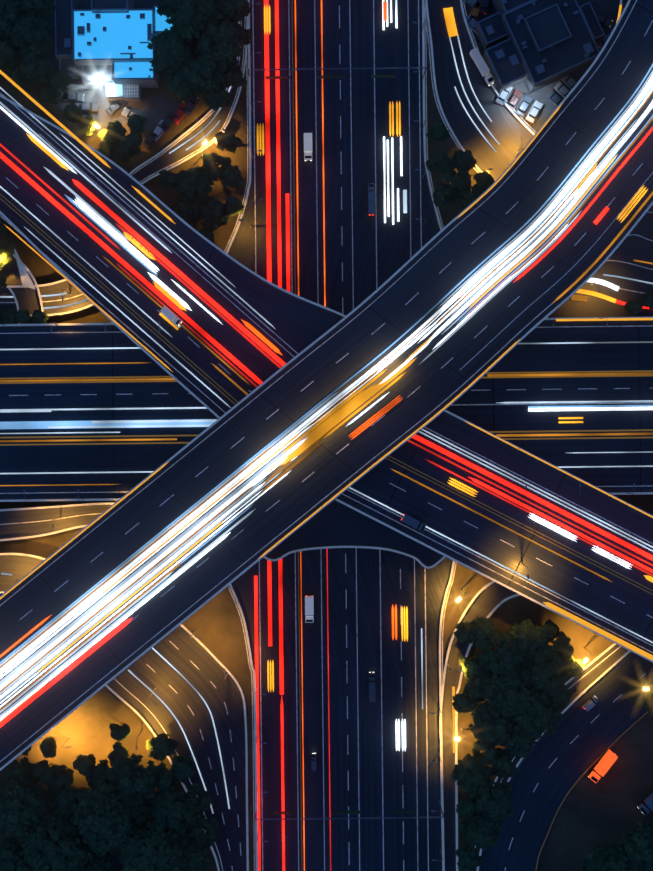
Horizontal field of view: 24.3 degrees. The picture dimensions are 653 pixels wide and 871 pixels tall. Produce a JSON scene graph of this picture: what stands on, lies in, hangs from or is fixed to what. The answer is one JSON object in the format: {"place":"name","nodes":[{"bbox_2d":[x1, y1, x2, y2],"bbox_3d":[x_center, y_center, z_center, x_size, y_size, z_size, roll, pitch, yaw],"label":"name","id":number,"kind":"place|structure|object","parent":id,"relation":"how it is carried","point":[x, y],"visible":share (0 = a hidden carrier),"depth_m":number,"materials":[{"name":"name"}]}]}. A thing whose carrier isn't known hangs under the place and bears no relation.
{"place":"outdoors","nodes":[
{"label":"outdoors","id":0,"kind":"place"},
{"bbox_2d":[0,257,41,323],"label":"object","id":1,"kind":"structure","parent":0,"point":[28,298],"depth_m":315.97,"materials":[{"name":"concrete"}]},
{"bbox_2d":[0,555,43,591],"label":"road ramp","id":2,"kind":"structure","parent":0,"point":[18,567],"depth_m":316.17,"materials":[{"name":"grey asphalt"}]},
{"bbox_2d":[0,97,343,416],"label":"road","id":3,"kind":"structure","parent":0,"point":[298,325],"depth_m":306.37,"materials":[{"name":"black asphalt"}]},
{"bbox_2d":[160,306,181,325],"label":"white truck","id":4,"kind":"object","parent":3,"relation":"on","point":[170,315],"visible":1,"depth_m":302.72,"materials":[{"name":"white metal"}]},
{"bbox_2d":[0,0,402,870],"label":"light trails","id":5,"kind":"object","parent":3,"relation":"on","point":[262,338],"visible":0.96,"depth_m":318.93,"materials":[{"name":"red"}]},
{"bbox_2d":[107,625,246,870],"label":"road ramp","id":6,"kind":"object","parent":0,"point":[163,677],"visible":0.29,"depth_m":318.99,"materials":[{"name":"grey asphalt"}]},
{"bbox_2d":[2,1,636,737],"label":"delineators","id":7,"kind":"object","parent":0,"point":[286,365],"visible":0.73,"depth_m":305.02,"materials":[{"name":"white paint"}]},
{"bbox_2d":[0,0,652,767],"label":"road","id":8,"kind":"structure","parent":0,"point":[518,198],"depth_m":299.87,"materials":[{"name":"black asphalt"}]},
{"bbox_2d":[0,0,652,870],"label":"light trails","id":9,"kind":"object","parent":8,"relation":"on","point":[402,350],"depth_m":306.12,"materials":[{"name":"white"}]},
{"bbox_2d":[0,90,652,710],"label":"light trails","id":10,"kind":"object","parent":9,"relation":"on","point":[578,298],"visible":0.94,"depth_m":299.62,"materials":[{"name":"white"}]},
{"bbox_2d":[0,1,652,752],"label":"expansion joints","id":11,"kind":"object","parent":8,"relation":"in","point":[322,445],"visible":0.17,"depth_m":306.37,"materials":[{"name":"black metal"}]},
{"bbox_2d":[26,5,652,691],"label":"light trails","id":12,"kind":"object","parent":8,"relation":"on","point":[336,417],"visible":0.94,"depth_m":299.62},
{"bbox_2d":[0,0,652,870],"bbox_3d":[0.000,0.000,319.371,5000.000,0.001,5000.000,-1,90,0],"label":"ground","id":13,"kind":"structure","parent":0,"point":[604,810],"depth_m":319.37,"materials":[{"name":"brown soil"}]},
{"bbox_2d":[14,249,35,289],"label":"gore","id":14,"kind":"structure","parent":13,"relation":"on","point":[25,278],"depth_m":315.77,"materials":[{"name":"concrete"}]},
{"bbox_2d":[0,281,91,313],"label":"road ramp","id":15,"kind":"structure","parent":13,"relation":"on","point":[68,287],"depth_m":316.37,"materials":[{"name":"grey asphalt"}]},
{"bbox_2d":[0,505,111,538],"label":"road ramp","id":16,"kind":"structure","parent":13,"relation":"on","point":[21,529],"depth_m":316.37,"materials":[{"name":"grey asphalt"}]},
{"bbox_2d":[131,17,245,182],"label":"road ramp","id":17,"kind":"object","parent":13,"relation":"on","point":[165,159],"visible":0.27,"depth_m":319.07,"materials":[{"name":"grey asphalt"}]},
{"bbox_2d":[213,128,225,145],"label":"street lamp","id":18,"kind":"object","parent":17,"relation":"on","point":[214,139],"visible":0.29,"depth_m":315.74,"materials":[{"name":"yellow"}]},
{"bbox_2d":[184,97,199,116],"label":"dark car","id":19,"kind":"object","parent":13,"relation":"on","point":[190,106],"visible":0.81,"depth_m":318.35,"materials":[{"name":"grey paint"}]},
{"bbox_2d":[0,320,652,566],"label":"road","id":20,"kind":"structure","parent":13,"relation":"on","point":[334,522],"depth_m":312.87,"materials":[{"name":"black asphalt"}]},
{"bbox_2d":[0,370,652,445],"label":"amber markings","id":21,"kind":"object","parent":20,"relation":"on","point":[197,435],"visible":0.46,"depth_m":312.87,"materials":[{"name":"orange paint"}]},
{"bbox_2d":[0,64,652,663],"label":"light trails","id":22,"kind":"object","parent":20,"relation":"on","point":[28,424],"visible":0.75,"depth_m":299.61,"materials":[{"name":"white"}]},
{"bbox_2d":[15,80,652,749],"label":"street lamps","id":23,"kind":"object","parent":13,"relation":"on","point":[461,590],"visible":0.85,"depth_m":311.05,"materials":[{"name":"yellow metal"}]},
{"bbox_2d":[588,749,617,782],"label":"orange truck","id":24,"kind":"object","parent":13,"relation":"on","point":[608,759],"visible":1,"depth_m":315.27,"materials":[{"name":"orange metal"}]},
{"bbox_2d":[638,791,652,814],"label":"blue truck","id":25,"kind":"object","parent":13,"relation":"on","point":[645,805],"visible":1,"depth_m":315.92,"materials":[{"name":"blue metal"}]},
{"bbox_2d":[43,0,618,131],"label":"paving","id":26,"kind":"structure","parent":0,"point":[155,110],"depth_m":319.33,"materials":[{"name":"grey concrete"}]},
{"bbox_2d":[58,89,66,100],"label":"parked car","id":27,"kind":"object","parent":26,"relation":"on","point":[63,94],"visible":0.12,"depth_m":317.95,"materials":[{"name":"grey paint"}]},
{"bbox_2d":[62,92,84,101],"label":"dark car","id":28,"kind":"object","parent":26,"relation":"on","point":[74,96],"visible":0.81,"depth_m":318.35,"materials":[{"name":"grey paint"}]},
{"bbox_2d":[77,102,98,111],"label":"dark car","id":29,"kind":"object","parent":26,"relation":"on","point":[90,107],"visible":0.81,"depth_m":318.42,"materials":[{"name":"grey paint"}]},
{"bbox_2d":[105,100,126,116],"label":"parked car","id":30,"kind":"object","parent":26,"relation":"on","point":[114,108],"visible":0.83,"depth_m":318.42,"materials":[{"name":"grey paint"}]},
{"bbox_2d":[55,0,190,100],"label":"depot building","id":31,"kind":"structure","parent":26,"relation":"on","point":[111,28],"depth_m":310.37,"materials":[{"name":"blue metal"}]},
{"bbox_2d":[124,84,138,97],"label":"canopy frame","id":32,"kind":"object","parent":31,"relation":"on","point":[132,90],"visible":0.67,"depth_m":316.05,"materials":[{"name":"metal"}]},
{"bbox_2d":[78,0,589,77],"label":"roof plant","id":33,"kind":"object","parent":31,"relation":"on","point":[565,5],"visible":0.79,"depth_m":310.47,"materials":[{"name":"silver metal"}]},
{"bbox_2d":[121,107,139,118],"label":"parked car","id":34,"kind":"object","parent":26,"relation":"on","point":[126,113],"visible":0.65,"depth_m":318.42,"materials":[{"name":"grey paint"}]},
{"bbox_2d":[141,128,155,149],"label":"dark car","id":35,"kind":"object","parent":26,"relation":"on","point":[148,141],"visible":0.83,"depth_m":318.00,"materials":[{"name":"grey paint"}]},
{"bbox_2d":[152,120,164,141],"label":"white car","id":36,"kind":"object","parent":26,"relation":"on","point":[158,131],"visible":0.65,"depth_m":317.97,"materials":[{"name":"white paint"}]},
{"bbox_2d":[161,111,174,132],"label":"dark car","id":37,"kind":"object","parent":26,"relation":"on","point":[167,122],"visible":0.83,"depth_m":318.04,"materials":[{"name":"grey paint"}]},
{"bbox_2d":[173,102,186,123],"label":"red car","id":38,"kind":"object","parent":26,"relation":"on","point":[179,113],"visible":0.83,"depth_m":318.04,"materials":[{"name":"red paint"}]},
{"bbox_2d":[462,0,480,6],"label":"parked car","id":39,"kind":"object","parent":26,"relation":"on","point":[475,3],"visible":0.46,"depth_m":318.05,"materials":[{"name":"grey paint"}]},
{"bbox_2d":[466,14,477,35],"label":"parked car","id":40,"kind":"object","parent":26,"relation":"on","point":[471,22],"visible":0.52,"depth_m":318.01,"materials":[{"name":"blue paint"}]},
{"bbox_2d":[470,4,480,20],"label":"orange car","id":41,"kind":"object","parent":26,"relation":"on","point":[475,13],"visible":0.54,"depth_m":317.95,"materials":[{"name":"orange paint"}]},
{"bbox_2d":[480,0,490,13],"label":"car","id":42,"kind":"object","parent":26,"relation":"on","point":[484,6],"visible":0.85,"depth_m":318.01,"materials":[{"name":"grey paint"}]},
{"bbox_2d":[495,87,512,105],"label":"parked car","id":43,"kind":"object","parent":26,"relation":"on","point":[504,94],"visible":0.81,"depth_m":318.03,"materials":[{"name":"grey paint"}]},
{"bbox_2d":[505,89,522,109],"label":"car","id":44,"kind":"object","parent":26,"relation":"on","point":[511,103],"visible":0.9,"depth_m":318.42,"materials":[{"name":"red paint"}]},
{"bbox_2d":[515,95,532,117],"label":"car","id":45,"kind":"object","parent":26,"relation":"on","point":[527,100],"visible":1,"depth_m":318.42,"materials":[{"name":"grey paint"}]},
{"bbox_2d":[526,101,542,122],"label":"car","id":46,"kind":"object","parent":26,"relation":"on","point":[537,106],"visible":1,"depth_m":318.42,"materials":[{"name":"grey paint"}]},
{"bbox_2d":[475,0,604,93],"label":"warehouse building","id":47,"kind":"structure","parent":26,"relation":"on","point":[542,27],"depth_m":311.37,"materials":[{"name":"grey concrete"}]},
{"bbox_2d":[546,90,562,106],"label":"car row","id":48,"kind":"object","parent":26,"relation":"on","point":[553,97],"visible":0.77,"depth_m":318.00,"materials":[{"name":"grey paint"}]},
{"bbox_2d":[554,82,569,97],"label":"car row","id":49,"kind":"object","parent":26,"relation":"on","point":[561,89],"visible":0.81,"depth_m":317.98,"materials":[{"name":"grey paint"}]},
{"bbox_2d":[561,75,576,89],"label":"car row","id":50,"kind":"object","parent":26,"relation":"on","point":[569,81],"visible":0.5,"depth_m":317.95,"materials":[{"name":"grey paint"}]},
{"bbox_2d":[594,11,611,27],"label":"parked car","id":51,"kind":"object","parent":26,"relation":"on","point":[604,21],"visible":0.67,"depth_m":318.22,"materials":[{"name":"grey paint"}]},
{"bbox_2d":[597,33,610,47],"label":"parked car","id":52,"kind":"object","parent":26,"relation":"on","point":[601,43],"visible":0.44,"depth_m":318.02,"materials":[{"name":"grey paint"}]},
{"bbox_2d":[228,0,452,870],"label":"road","id":53,"kind":"structure","parent":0,"point":[393,241],"depth_m":319.23,"materials":[{"name":"black asphalt"}]},
{"bbox_2d":[304,133,312,160],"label":"white truck","id":54,"kind":"object","parent":53,"relation":"on","point":[308,153],"visible":1,"depth_m":315.58,"materials":[{"name":"white metal"}]},
{"bbox_2d":[305,596,313,622],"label":"white truck","id":55,"kind":"object","parent":53,"relation":"on","point":[309,609],"visible":1,"depth_m":315.58,"materials":[{"name":"white metal"}]},
{"bbox_2d":[311,753,316,770],"bbox_3d":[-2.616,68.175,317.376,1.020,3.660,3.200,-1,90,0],"label":"car","id":56,"kind":"object","parent":53,"relation":"on","point":[313,764],"visible":1,"depth_m":315.62,"materials":[{"name":"grey"}]},
{"bbox_2d":[0,3,634,860],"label":"road furniture","id":57,"kind":"object","parent":53,"relation":"on","point":[526,485],"visible":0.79,"depth_m":312.70,"materials":[{"name":"silver metal"}]},
{"bbox_2d":[0,5,652,752],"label":"light trails","id":58,"kind":"object","parent":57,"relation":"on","point":[596,629],"visible":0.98,"depth_m":305.42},
{"bbox_2d":[0,0,652,870],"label":"barrier","id":59,"kind":"object","parent":53,"relation":"on","point":[116,500],"visible":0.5,"depth_m":311.97,"materials":[{"name":"concrete"}]},
{"bbox_2d":[0,0,652,870],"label":"white markings","id":60,"kind":"object","parent":53,"relation":"on","point":[348,444],"visible":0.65,"depth_m":318.99,"materials":[{"name":"paint"}]},
{"bbox_2d":[0,10,652,870],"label":"yellow markings","id":61,"kind":"object","parent":53,"relation":"on","point":[386,458],"visible":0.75,"depth_m":306.37,"materials":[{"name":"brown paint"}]},
{"bbox_2d":[368,183,374,214],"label":"grey truck","id":62,"kind":"object","parent":53,"relation":"on","point":[371,201],"visible":1,"depth_m":315.58,"materials":[{"name":"grey"}]},
{"bbox_2d":[369,672,375,701],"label":"grey truck","id":63,"kind":"object","parent":53,"relation":"on","point":[372,687],"visible":1,"depth_m":315.58,"materials":[{"name":"grey"}]},
{"bbox_2d":[442,582,517,870],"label":"road ramp","id":64,"kind":"object","parent":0,"point":[488,600],"visible":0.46,"depth_m":318.95,"materials":[{"name":"grey asphalt"}]},
{"bbox_2d":[428,0,533,180],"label":"road ramp","id":65,"kind":"object","parent":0,"point":[507,129],"visible":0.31,"depth_m":319.03,"materials":[{"name":"grey asphalt"}]},
{"bbox_2d":[469,47,494,85],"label":"white truck","id":66,"kind":"object","parent":65,"relation":"on","point":[479,62],"visible":1,"depth_m":315.43,"materials":[{"name":"white metal"}]},
{"bbox_2d":[337,411,652,654],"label":"road","id":67,"kind":"structure","parent":0,"point":[557,576],"depth_m":306.38,"materials":[{"name":"black asphalt"}]},
{"bbox_2d":[401,514,425,531],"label":"grey truck","id":68,"kind":"object","parent":67,"relation":"on","point":[413,522],"visible":1,"depth_m":302.72,"materials":[{"name":"grey"}]},
{"bbox_2d":[474,644,647,870],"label":"road ramp","id":69,"kind":"object","parent":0,"point":[583,683],"visible":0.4,"depth_m":318.91,"materials":[{"name":"grey asphalt"}]},
{"bbox_2d":[479,652,652,870],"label":"road ramp","id":70,"kind":"object","parent":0,"point":[595,740],"visible":0.69,"depth_m":318.87,"materials":[{"name":"black asphalt"}]},
{"bbox_2d":[582,695,597,711],"bbox_3d":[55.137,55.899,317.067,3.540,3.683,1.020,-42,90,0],"label":"car","id":71,"kind":"object","parent":70,"relation":"on","point":[588,705],"visible":0.98,"depth_m":315.68,"materials":[{"name":"grey"}]},
{"bbox_2d":[547,205,652,317],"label":"road ramp","id":72,"kind":"structure","parent":0,"point":[630,248],"depth_m":316.37,"materials":[{"name":"grey asphalt"}]},
{"bbox_2d":[620,0,627,15],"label":"road ramp","id":73,"kind":"object","parent":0,"point":[624,2],"visible":0.1,"depth_m":313.37,"materials":[{"name":"grey asphalt"}]}
]}

